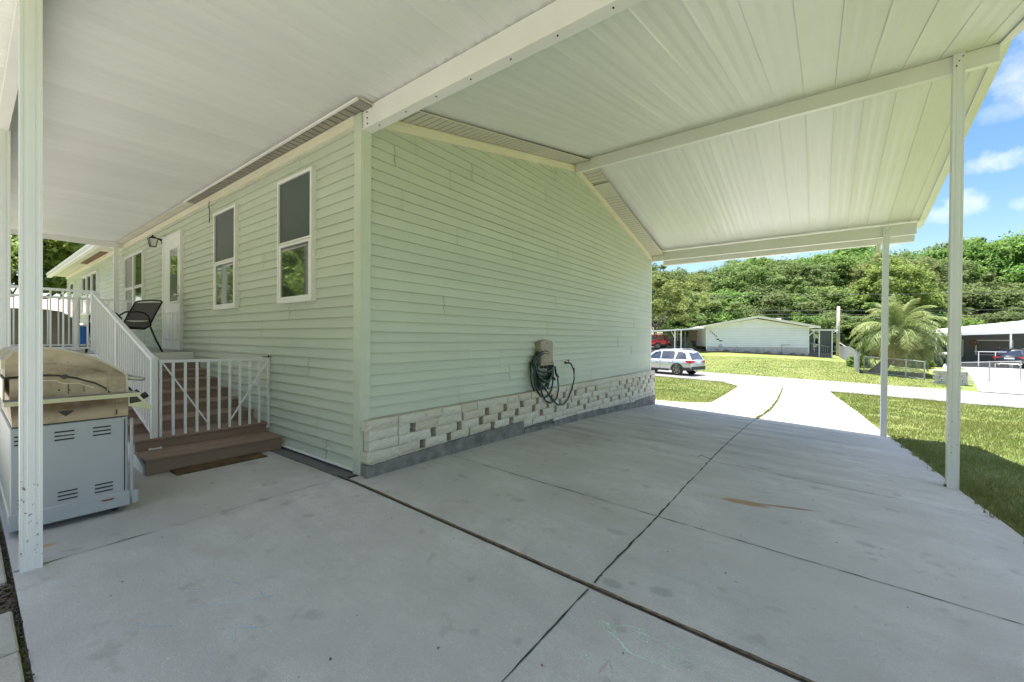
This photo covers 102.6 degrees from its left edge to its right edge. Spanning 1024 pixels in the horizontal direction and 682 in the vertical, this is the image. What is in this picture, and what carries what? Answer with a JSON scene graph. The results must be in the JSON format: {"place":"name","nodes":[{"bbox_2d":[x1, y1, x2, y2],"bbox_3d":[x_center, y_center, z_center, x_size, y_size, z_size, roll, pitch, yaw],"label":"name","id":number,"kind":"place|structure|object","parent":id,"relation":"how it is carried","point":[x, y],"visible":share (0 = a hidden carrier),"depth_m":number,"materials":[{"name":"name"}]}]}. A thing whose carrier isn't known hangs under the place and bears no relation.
{"place":"outdoors","nodes":[
{"label":"outdoors","id":0,"kind":"place"},
{"bbox_2d":[0,443,799,681],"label":"patio","id":1,"kind":"structure","parent":0,"point":[412,589],"depth_m":2.12,"materials":[{"name":"concrete"}]},
{"bbox_2d":[0,345,153,532],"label":"gas grill","id":2,"kind":"object","parent":1,"relation":"on","point":[88,400],"visible":0.88,"depth_m":2.89,"materials":[{"name":"paint"}]},
{"bbox_2d":[66,348,193,359],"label":"porch deck","id":3,"kind":"structure","parent":1,"relation":"on","point":[170,355],"depth_m":6.55,"materials":[{"name":"white"}]},
{"bbox_2d":[11,308,71,346],"bbox_3d":[-10.769,-0.280,8.429,0.900,0.808,2.400,1,0,37],"label":"fence","id":4,"kind":"object","parent":3,"relation":"on","point":[54,326],"visible":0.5,"depth_m":8.85,"materials":[{"name":"grey plastic"}]},
{"bbox_2d":[11,285,90,348],"bbox_3d":[-6.444,-0.280,5.614,0.130,0.910,1.018,1,0,37],"label":"deck railing","id":5,"kind":"object","parent":3,"relation":"on","point":[63,290],"visible":0.54,"depth_m":5.80,"materials":[{"name":"white paint"}]},
{"bbox_2d":[11,294,155,349],"bbox_3d":[-7.594,-0.305,7.165,0.130,0.923,2.125,1,0,37],"label":"deck railing","id":6,"kind":"object","parent":3,"relation":"on","point":[78,320],"visible":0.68,"depth_m":7.12,"materials":[{"name":"white paint"}]},
{"bbox_2d":[79,323,89,346],"bbox_3d":[-9.678,-0.135,9.474,0.440,0.520,0.540,1,0,37],"label":"storage bin","id":7,"kind":"object","parent":3,"relation":"on","point":[83,333],"visible":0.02,"depth_m":9.22,"materials":[{"name":"blue plastic"}]},
{"bbox_2d":[85,300,162,352],"bbox_3d":[-5.993,-0.247,6.378,0.621,0.854,0.682,1,0,14],"label":"patio chair","id":8,"kind":"object","parent":3,"relation":"on","point":[141,311],"visible":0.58,"depth_m":6.57,"materials":[{"name":"black metal"}]},
{"bbox_2d":[127,360,281,475],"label":"porch steps","id":9,"kind":"structure","parent":1,"relation":"on","point":[181,449],"depth_m":4.67,"materials":[{"name":"brown wood"}]},
{"bbox_2d":[87,291,162,450],"bbox_3d":[-4.916,0.188,5.128,3.171,1.812,0.111,1,0,36],"label":"stair railing","id":10,"kind":"object","parent":9,"relation":"on","point":[116,341],"visible":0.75,"depth_m":4.90,"materials":[{"name":"white paint"}]},
{"bbox_2d":[159,355,270,436],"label":"stair gate","id":11,"kind":"structure","parent":9,"relation":"on","point":[184,390],"depth_m":4.60,"materials":[{"name":"white metal"}]},
{"bbox_2d":[169,452,266,475],"bbox_3d":[-3.112,1.264,4.331,0.465,0.013,0.800,1,0,37],"label":"doormat","id":12,"kind":"object","parent":1,"relation":"on","point":[210,465],"visible":0.58,"depth_m":4.21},
{"bbox_2d":[584,619,700,664],"bbox_3d":[0.584,1.411,1.932,0.538,0.018,0.279,0,0,1],"label":"chalk drawing","id":13,"kind":"object","parent":1,"relation":"on","point":[648,644],"visible":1,"depth_m":1.89,"materials":[{"name":"green"}]},
{"bbox_2d":[0,346,1023,681],"bbox_3d":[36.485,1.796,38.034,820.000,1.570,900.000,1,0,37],"label":"ground","id":14,"kind":"structure","parent":0,"point":[806,364],"depth_m":15.35,"materials":[{"name":"green plant"}]},
{"bbox_2d":[0,547,6,585],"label":"paving stone","id":15,"kind":"object","parent":14,"relation":"on","point":[3,581],"visible":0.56,"depth_m":2.27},
{"bbox_2d":[0,611,18,657],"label":"paving stone","id":16,"kind":"object","parent":14,"relation":"on","point":[8,642],"visible":0.76,"depth_m":1.79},
{"bbox_2d":[0,652,24,681],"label":"paving stone","id":17,"kind":"object","parent":14,"relation":"on","point":[11,670],"visible":1,"depth_m":1.62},
{"bbox_2d":[0,528,34,681],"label":"mulch","id":18,"kind":"object","parent":14,"relation":"on","point":[11,602],"visible":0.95,"depth_m":2.06,"materials":[{"name":"brown wood"}]},
{"bbox_2d":[11,297,66,313],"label":"neighboring house","id":19,"kind":"structure","parent":14,"relation":"on","point":[54,304],"depth_m":29.92,"materials":[{"name":"white"}]},
{"bbox_2d":[11,239,73,298],"bbox_3d":[-46.862,-8.204,40.599,23.146,24.580,20.938,0,0,-7],"label":"broadleaf tree","id":20,"kind":"object","parent":14,"relation":"on","point":[57,255],"visible":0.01,"depth_m":35.94,"materials":[{"name":"green plant"}]},
{"bbox_2d":[11,234,76,292],"bbox_3d":[-39.804,-5.585,41.056,17.886,18.994,16.179,1,0,37],"label":"broadleaf tree","id":21,"kind":"object","parent":14,"relation":"on","point":[50,260],"visible":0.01,"depth_m":34.87,"materials":[{"name":"green plant"}]},
{"bbox_2d":[11,234,85,299],"bbox_3d":[-42.479,-4.961,32.151,14.467,17.876,20.182,0,0,8],"label":"broadleaf tree","id":22,"kind":"object","parent":14,"relation":"on","point":[56,282],"visible":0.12,"depth_m":33.87,"materials":[{"name":"green plant"}]},
{"bbox_2d":[272,446,358,480],"bbox_3d":[-6.327,1.278,7.508,11.950,0.096,0.200,1,0,37],"label":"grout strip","id":23,"kind":"object","parent":14,"relation":"on","point":[329,468],"visible":0.07,"depth_m":4.30,"materials":[{"name":"grey concrete"}]},
{"bbox_2d":[46,96,663,475],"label":"green house","id":24,"kind":"structure","parent":14,"relation":"on","point":[344,270],"depth_m":5.18,"materials":[{"name":"plastic"}]},
{"bbox_2d":[69,282,75,317],"bbox_3d":[-15.198,-1.401,14.194,0.900,1.230,0.067,1,0,37],"label":"window","id":25,"kind":"structure","parent":24,"relation":"in","point":[72,285],"depth_m":14.23,"materials":[{"name":"white metal"}]},
{"bbox_2d":[81,270,98,314],"bbox_3d":[-12.611,-1.404,12.259,2.420,1.200,0.069,1,0,37],"label":"window","id":26,"kind":"structure","parent":24,"relation":"in","point":[90,282],"depth_m":12.31,"materials":[{"name":"white metal"}]},
{"bbox_2d":[124,249,145,318],"bbox_3d":[-8.340,-1.215,9.068,1.585,1.410,0.069,1,0,37],"label":"window","id":27,"kind":"structure","parent":24,"relation":"in","point":[134,264],"depth_m":9.01,"materials":[{"name":"white glass"}]},
{"bbox_2d":[147,235,164,246],"bbox_3d":[-6.692,-1.873,7.714,0.144,0.220,0.235,1,0,37],"label":"wall lantern","id":28,"kind":"object","parent":24,"relation":"attached to","point":[152,240],"depth_m":7.66,"materials":[{"name":"black metal"}]},
{"bbox_2d":[162,230,184,349],"bbox_3d":[-6.144,-0.880,7.392,1.070,2.075,0.120,1,0,37],"label":"door","id":29,"kind":"structure","parent":24,"relation":"in","point":[172,245],"depth_m":7.33,"materials":[{"name":"white paint"}]},
{"bbox_2d":[213,204,239,309],"bbox_3d":[-4.121,-1.175,5.916,0.815,1.435,0.067,1,0,37],"label":"window","id":30,"kind":"structure","parent":24,"relation":"in","point":[226,223],"depth_m":5.87,"materials":[{"name":"white metal"}]},
{"bbox_2d":[277,166,316,303],"bbox_3d":[-2.458,-1.159,4.673,0.805,1.445,0.067,1,0,37],"label":"window","id":31,"kind":"structure","parent":24,"relation":"in","point":[296,194],"depth_m":4.63,"materials":[{"name":"white metal"}]},
{"bbox_2d":[361,370,654,478],"bbox_3d":[1.136,1.230,7.288,0.136,0.946,8.514,1,0,37],"label":"block skirting","id":32,"kind":"object","parent":24,"relation":"attached to","point":[391,443],"visible":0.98,"depth_m":5.23,"materials":[{"name":"white concrete"}]},
{"bbox_2d":[535,340,553,367],"bbox_3d":[0.514,0.202,6.446,0.120,0.445,0.380,1,0,37],"label":"hose hanger","id":33,"kind":"object","parent":24,"relation":"attached to","point":[544,360],"visible":0.91,"depth_m":6.37,"materials":[{"name":"beige plastic"}]},
{"bbox_2d":[529,350,574,405],"bbox_3d":[0.671,0.587,6.627,0.143,0.947,1.285,1,0,37],"label":"garden hose","id":34,"kind":"object","parent":33,"relation":"hanging from","point":[545,379],"visible":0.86,"depth_m":6.33,"materials":[{"name":"green rubber"}]},
{"bbox_2d":[652,263,686,291],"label":"broadleaf tree","id":35,"kind":"object","parent":14,"relation":"on","point":[656,267],"visible":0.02,"depth_m":65.01,"materials":[{"name":"green plant"}]},
{"bbox_2d":[652,268,688,334],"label":"broadleaf tree","id":36,"kind":"object","parent":14,"relation":"on","point":[668,275],"visible":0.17,"depth_m":60.31,"materials":[{"name":"green plant"}]},
{"bbox_2d":[652,275,711,346],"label":"broadleaf tree","id":37,"kind":"object","parent":14,"relation":"on","point":[663,302],"visible":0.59,"depth_m":48.64,"materials":[{"name":"green plant"}]},
{"bbox_2d":[653,310,721,336],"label":"broadleaf tree","id":38,"kind":"object","parent":14,"relation":"on","point":[672,324],"visible":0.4,"depth_m":52.36,"materials":[{"name":"green plant"}]},
{"bbox_2d":[679,272,714,293],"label":"broadleaf tree","id":39,"kind":"object","parent":14,"relation":"on","point":[696,278],"visible":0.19,"depth_m":62.38,"materials":[{"name":"green plant"}]},
{"bbox_2d":[677,293,728,315],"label":"broadleaf tree","id":40,"kind":"object","parent":14,"relation":"on","point":[723,309],"visible":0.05,"depth_m":57.10,"materials":[{"name":"green plant"}]},
{"bbox_2d":[652,288,756,332],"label":"broadleaf tree","id":41,"kind":"object","parent":14,"relation":"on","point":[716,301],"visible":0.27,"depth_m":52.90,"materials":[{"name":"green plant"}]},
{"bbox_2d":[693,266,715,277],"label":"broadleaf tree","id":42,"kind":"object","parent":14,"relation":"on","point":[702,272],"visible":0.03,"depth_m":80.97,"materials":[{"name":"green plant"}]},
{"bbox_2d":[690,310,746,346],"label":"broadleaf tree","id":43,"kind":"object","parent":14,"relation":"on","point":[724,316],"visible":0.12,"depth_m":52.17,"materials":[{"name":"green plant"}]},
{"bbox_2d":[664,288,773,324],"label":"broadleaf tree","id":44,"kind":"object","parent":14,"relation":"on","point":[730,294],"visible":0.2,"depth_m":57.20,"materials":[{"name":"green plant"}]},
{"bbox_2d":[687,316,820,354],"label":"white house","id":45,"kind":"structure","parent":14,"relation":"on","point":[762,334],"depth_m":40.79,"materials":[{"name":"metal"}]},
{"bbox_2d":[694,260,813,302],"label":"broadleaf tree","id":46,"kind":"object","parent":14,"relation":"on","point":[740,275],"visible":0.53,"depth_m":60.83,"materials":[{"name":"green plant"}]},
{"bbox_2d":[703,351,814,356],"bbox_3d":[23.926,1.287,40.147,9.651,0.481,0.269,1,0,17],"label":"bed edging","id":47,"kind":"object","parent":14,"relation":"on","point":[758,353],"visible":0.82,"depth_m":39.97,"materials":[{"name":"grey wood"}]},
{"bbox_2d":[734,312,784,319],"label":"broadleaf tree","id":48,"kind":"object","parent":14,"relation":"on","point":[774,316],"visible":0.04,"depth_m":53.38,"materials":[{"name":"green plant"}]},
{"bbox_2d":[743,257,788,287],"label":"broadleaf tree","id":49,"kind":"object","parent":14,"relation":"on","point":[760,261],"visible":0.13,"depth_m":69.33,"materials":[{"name":"green plant"}]},
{"bbox_2d":[715,282,825,316],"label":"broadleaf tree","id":50,"kind":"object","parent":14,"relation":"on","point":[779,294],"visible":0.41,"depth_m":54.53,"materials":[{"name":"green plant"}]},
{"bbox_2d":[761,292,826,315],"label":"broadleaf tree","id":51,"kind":"object","parent":14,"relation":"on","point":[794,296],"visible":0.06,"depth_m":56.06,"materials":[{"name":"green plant"}]},
{"bbox_2d":[760,257,836,287],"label":"broadleaf tree","id":52,"kind":"object","parent":14,"relation":"on","point":[794,269],"visible":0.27,"depth_m":64.89,"materials":[{"name":"green plant"}]},
{"bbox_2d":[782,312,835,342],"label":"broadleaf tree","id":53,"kind":"object","parent":14,"relation":"on","point":[798,317],"visible":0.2,"depth_m":52.37,"materials":[{"name":"green plant"}]},
{"bbox_2d":[782,284,853,312],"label":"broadleaf tree","id":54,"kind":"object","parent":14,"relation":"on","point":[822,291],"visible":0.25,"depth_m":57.08,"materials":[{"name":"green plant"}]},
{"bbox_2d":[789,252,854,287],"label":"broadleaf tree","id":55,"kind":"object","parent":14,"relation":"on","point":[808,261],"visible":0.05,"depth_m":72.42,"materials":[{"name":"green plant"}]},
{"bbox_2d":[808,329,837,357],"bbox_3d":[30.528,0.321,41.747,2.548,2.900,4.940,1,0,15],"label":"screened porch","id":56,"kind":"object","parent":14,"relation":"on","point":[825,343],"visible":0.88,"depth_m":39.61,"materials":[{"name":"white metal"}]},
{"bbox_2d":[799,311,876,353],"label":"broadleaf tree","id":57,"kind":"object","parent":14,"relation":"on","point":[847,322],"visible":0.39,"depth_m":50.03,"materials":[{"name":"green plant"}]},
{"bbox_2d":[836,306,840,355],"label":"utility pole","id":58,"kind":"object","parent":14,"relation":"on","point":[838,310],"visible":0.76,"depth_m":45.77,"materials":[{"name":"white wood"}]},
{"bbox_2d":[652,313,1023,316],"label":"power line","id":59,"kind":"object","parent":58,"relation":"attached to","point":[850,314],"visible":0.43,"depth_m":49.96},
{"bbox_2d":[679,309,1015,312],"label":"power line","id":60,"kind":"object","parent":58,"relation":"attached to","point":[866,310],"visible":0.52,"depth_m":49.62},
{"bbox_2d":[654,356,1023,543],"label":"lawn grass","id":61,"kind":"structure","parent":14,"relation":"on","point":[969,425],"depth_m":10.42,"materials":[{"name":"green plant"}]},
{"bbox_2d":[808,252,870,348],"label":"broadleaf tree","id":62,"kind":"object","parent":14,"relation":"on","point":[843,263],"visible":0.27,"depth_m":70.97,"materials":[{"name":"green plant"}]},
{"bbox_2d":[807,246,881,259],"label":"broadleaf tree","id":63,"kind":"object","parent":14,"relation":"on","point":[867,252],"visible":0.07,"depth_m":85.44,"materials":[{"name":"green plant"}]},
{"bbox_2d":[839,343,860,372],"bbox_3d":[28.957,1.164,35.481,0.076,1.975,20.108,1,0,35],"label":"board fence","id":64,"kind":"object","parent":14,"relation":"on","point":[845,352],"visible":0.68,"depth_m":32.52,"materials":[{"name":"grey wood"}]},
{"bbox_2d":[833,314,880,351],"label":"broadleaf tree","id":65,"kind":"object","parent":14,"relation":"on","point":[846,334],"visible":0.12,"depth_m":52.74,"materials":[{"name":"green plant"}]},
{"bbox_2d":[845,353,871,367],"bbox_3d":[25.733,1.421,30.482,1.573,1.242,1.600,1,0,37],"label":"round shrub","id":66,"kind":"object","parent":14,"relation":"on","point":[849,361],"visible":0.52,"depth_m":30.29,"materials":[{"name":"green plant"}]},
{"bbox_2d":[795,283,938,345],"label":"broadleaf tree","id":67,"kind":"object","parent":14,"relation":"on","point":[846,303],"visible":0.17,"depth_m":55.42,"materials":[{"name":"green plant"}]},
{"bbox_2d":[825,291,910,353],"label":"broadleaf tree","id":68,"kind":"object","parent":14,"relation":"on","point":[871,304],"visible":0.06,"depth_m":53.92,"materials":[{"name":"green plant"}]},
{"bbox_2d":[863,356,924,379],"bbox_3d":[23.950,1.703,25.712,0.398,1.378,3.432,0,0,-12],"label":"chain fence","id":69,"kind":"object","parent":14,"relation":"on","point":[905,362],"visible":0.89,"depth_m":25.53,"materials":[{"name":"metal"}]},
{"bbox_2d":[844,253,946,292],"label":"broadleaf tree","id":70,"kind":"object","parent":14,"relation":"on","point":[859,271],"visible":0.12,"depth_m":65.00,"materials":[{"name":"green plant"}]},
{"bbox_2d":[848,293,946,372],"bbox_3d":[25.310,-0.355,26.911,5.112,5.818,4.846,1,0,37],"label":"leaning palm","id":71,"kind":"object","parent":14,"relation":"on","point":[910,336],"visible":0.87,"depth_m":26.33,"materials":[{"name":"green plant"}]},
{"bbox_2d":[847,257,947,313],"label":"broadleaf tree","id":72,"kind":"object","parent":14,"relation":"on","point":[916,282],"visible":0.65,"depth_m":52.38,"materials":[{"name":"green plant"}]},
{"bbox_2d":[870,314,946,330],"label":"broadleaf tree","id":73,"kind":"object","parent":14,"relation":"on","point":[934,319],"visible":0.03,"depth_m":50.39,"materials":[{"name":"green plant"}]},
{"bbox_2d":[889,247,935,259],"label":"broadleaf tree","id":74,"kind":"object","parent":14,"relation":"on","point":[904,253],"visible":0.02,"depth_m":79.98,"materials":[{"name":"green plant"}]},
{"bbox_2d":[890,344,936,368],"bbox_3d":[32.067,1.009,33.249,3.299,2.670,3.337,1,0,37],"label":"yellow shrub","id":75,"kind":"object","parent":14,"relation":"on","point":[932,364],"visible":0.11,"depth_m":32.12,"materials":[{"name":"green plant"}]},
{"bbox_2d":[851,309,988,350],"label":"broadleaf tree","id":76,"kind":"object","parent":14,"relation":"on","point":[969,322],"visible":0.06,"depth_m":50.72,"materials":[{"name":"green plant"}]},
{"bbox_2d":[893,285,947,312],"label":"broadleaf tree","id":77,"kind":"object","parent":14,"relation":"on","point":[942,307],"visible":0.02,"depth_m":56.25,"materials":[{"name":"green plant"}]},
{"bbox_2d":[932,354,943,366],"bbox_3d":[35.699,1.649,34.389,0.620,1.020,0.740,1,0,37],"label":"wheelie bin","id":78,"kind":"object","parent":14,"relation":"on","point":[938,363],"visible":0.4,"depth_m":34.15,"materials":[{"name":"teal plastic"}]},
{"bbox_2d":[854,279,1023,316],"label":"broadleaf tree","id":79,"kind":"object","parent":14,"relation":"on","point":[972,294],"visible":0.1,"depth_m":54.88,"materials":[{"name":"green plant"}]},
{"bbox_2d":[916,257,983,288],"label":"broadleaf tree","id":80,"kind":"object","parent":14,"relation":"on","point":[974,269],"visible":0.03,"depth_m":64.90,"materials":[{"name":"green plant"}]},
{"bbox_2d":[932,369,969,385],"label":"block pier","id":81,"kind":"structure","parent":14,"relation":"on","point":[940,377],"depth_m":22.65,"materials":[{"name":"grey concrete"}]},
{"bbox_2d":[892,252,1013,290],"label":"broadleaf tree","id":82,"kind":"object","parent":14,"relation":"on","point":[988,277],"visible":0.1,"depth_m":62.47,"materials":[{"name":"green plant"}]},
{"bbox_2d":[940,313,985,328],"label":"broadleaf tree","id":83,"kind":"object","parent":14,"relation":"on","point":[969,317],"visible":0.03,"depth_m":50.94,"materials":[{"name":"green plant"}]},
{"bbox_2d":[905,237,1023,285],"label":"broadleaf tree","id":84,"kind":"object","parent":14,"relation":"on","point":[971,246],"visible":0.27,"depth_m":67.05,"materials":[{"name":"green plant"}]},
{"bbox_2d":[917,233,1015,254],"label":"broadleaf tree","id":85,"kind":"object","parent":14,"relation":"on","point":[943,245],"visible":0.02,"depth_m":81.77,"materials":[{"name":"green plant"}]},
{"bbox_2d":[926,321,1023,367],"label":"grey house","id":86,"kind":"structure","parent":14,"relation":"on","point":[994,336],"depth_m":37.57,"materials":[{"name":"white metal"}]},
{"bbox_2d":[975,340,1012,354],"bbox_3d":[44.190,0.601,37.653,2.400,1.400,0.090,1,0,29],"label":"window","id":87,"kind":"structure","parent":86,"relation":"in","point":[983,345],"depth_m":37.73,"materials":[{"name":"black glass"}]},
{"bbox_2d":[945,285,1023,316],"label":"broadleaf tree","id":88,"kind":"object","parent":14,"relation":"on","point":[1000,294],"visible":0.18,"depth_m":54.46,"materials":[{"name":"green plant"}]},
{"bbox_2d":[966,228,1023,283],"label":"broadleaf tree","id":89,"kind":"object","parent":14,"relation":"on","point":[1012,275],"visible":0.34,"depth_m":64.96,"materials":[{"name":"green plant"}]},
{"bbox_2d":[972,281,1023,306],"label":"broadleaf tree","id":90,"kind":"object","parent":14,"relation":"on","point":[1018,286],"visible":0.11,"depth_m":58.41,"materials":[{"name":"green plant"}]},
{"bbox_2d":[973,310,1023,323],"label":"broadleaf tree","id":91,"kind":"object","parent":14,"relation":"on","point":[989,317],"visible":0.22,"depth_m":52.18,"materials":[{"name":"green plant"}]},
{"bbox_2d":[11,29,1023,333],"label":"sky","id":92,"kind":"structure","parent":0,"point":[993,206],"materials":[{"name":"blue"}]},
{"bbox_2d":[651,346,705,352],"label":"white house driveway","id":93,"kind":"structure","parent":0,"point":[653,349],"depth_m":45.63,"materials":[{"name":"concrete"}]},
{"bbox_2d":[651,334,671,348],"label":"red car","id":94,"kind":"object","parent":93,"relation":"on","point":[658,341],"visible":0.54,"depth_m":45.22,"materials":[{"name":"paint"}]},
{"bbox_2d":[651,328,703,348],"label":"white house carport","id":95,"kind":"object","parent":93,"relation":"on","point":[690,338],"visible":0.59,"depth_m":47.52,"materials":[{"name":"metal"}]},
{"bbox_2d":[656,331,685,342],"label":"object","id":96,"kind":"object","parent":95,"relation":"in","point":[677,337],"depth_m":47.96,"materials":[{"name":"white metal"}]},
{"bbox_2d":[349,382,1023,681],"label":"driveway","id":97,"kind":"structure","parent":0,"point":[816,621],"depth_m":3.17,"materials":[{"name":"concrete"}]},
{"bbox_2d":[0,0,1023,572],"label":"carport","id":98,"kind":"object","parent":97,"relation":"on","point":[704,130],"visible":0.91,"depth_m":4.05,"materials":[{"name":"white metal"}]},
{"bbox_2d":[14,388,1023,681],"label":"slab joints","id":99,"kind":"object","parent":97,"relation":"on","point":[638,536],"visible":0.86,"depth_m":2.89,"materials":[{"name":"grey concrete"}]},
{"bbox_2d":[337,476,812,681],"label":"joint gap","id":100,"kind":"object","parent":97,"relation":"on","point":[719,643],"visible":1,"depth_m":2.21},
{"bbox_2d":[655,370,1023,407],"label":"road","id":101,"kind":"structure","parent":0,"point":[991,399],"depth_m":21.00,"materials":[{"name":"grey asphalt"}]},
{"bbox_2d":[651,348,705,374],"bbox_3d":[11.054,1.423,29.431,1.970,1.811,5.050,0,0,-37],"label":"parked suv","id":102,"kind":"object","parent":101,"relation":"on","point":[677,361],"visible":0.74,"depth_m":27.92,"materials":[{"name":"silver metal"}]},
{"bbox_2d":[710,291,1023,297],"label":"power line","id":103,"kind":"object","parent":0,"point":[879,294],"visible":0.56,"depth_m":50.60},
{"bbox_2d":[961,367,1023,393],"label":"neighbour driveway","id":104,"kind":"structure","parent":0,"point":[1010,385],"depth_m":23.31,"materials":[{"name":"concrete"}]},
{"bbox_2d":[961,360,1020,381],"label":"chain gate","id":105,"kind":"structure","parent":104,"relation":"on","point":[1001,375],"depth_m":23.33,"materials":[{"name":"metal"}]},
{"bbox_2d":[974,351,1012,367],"bbox_3d":[39.044,1.497,33.281,2.000,1.310,0.600,1,0,29],"label":"workbench","id":106,"kind":"object","parent":104,"relation":"on","point":[986,351],"visible":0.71,"depth_m":33.37,"materials":[{"name":"white metal"}]},
{"bbox_2d":[992,347,1023,366],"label":"dark car","id":107,"kind":"object","parent":104,"relation":"on","point":[1008,354],"visible":0.77,"depth_m":32.56,"materials":[{"name":"paint"}]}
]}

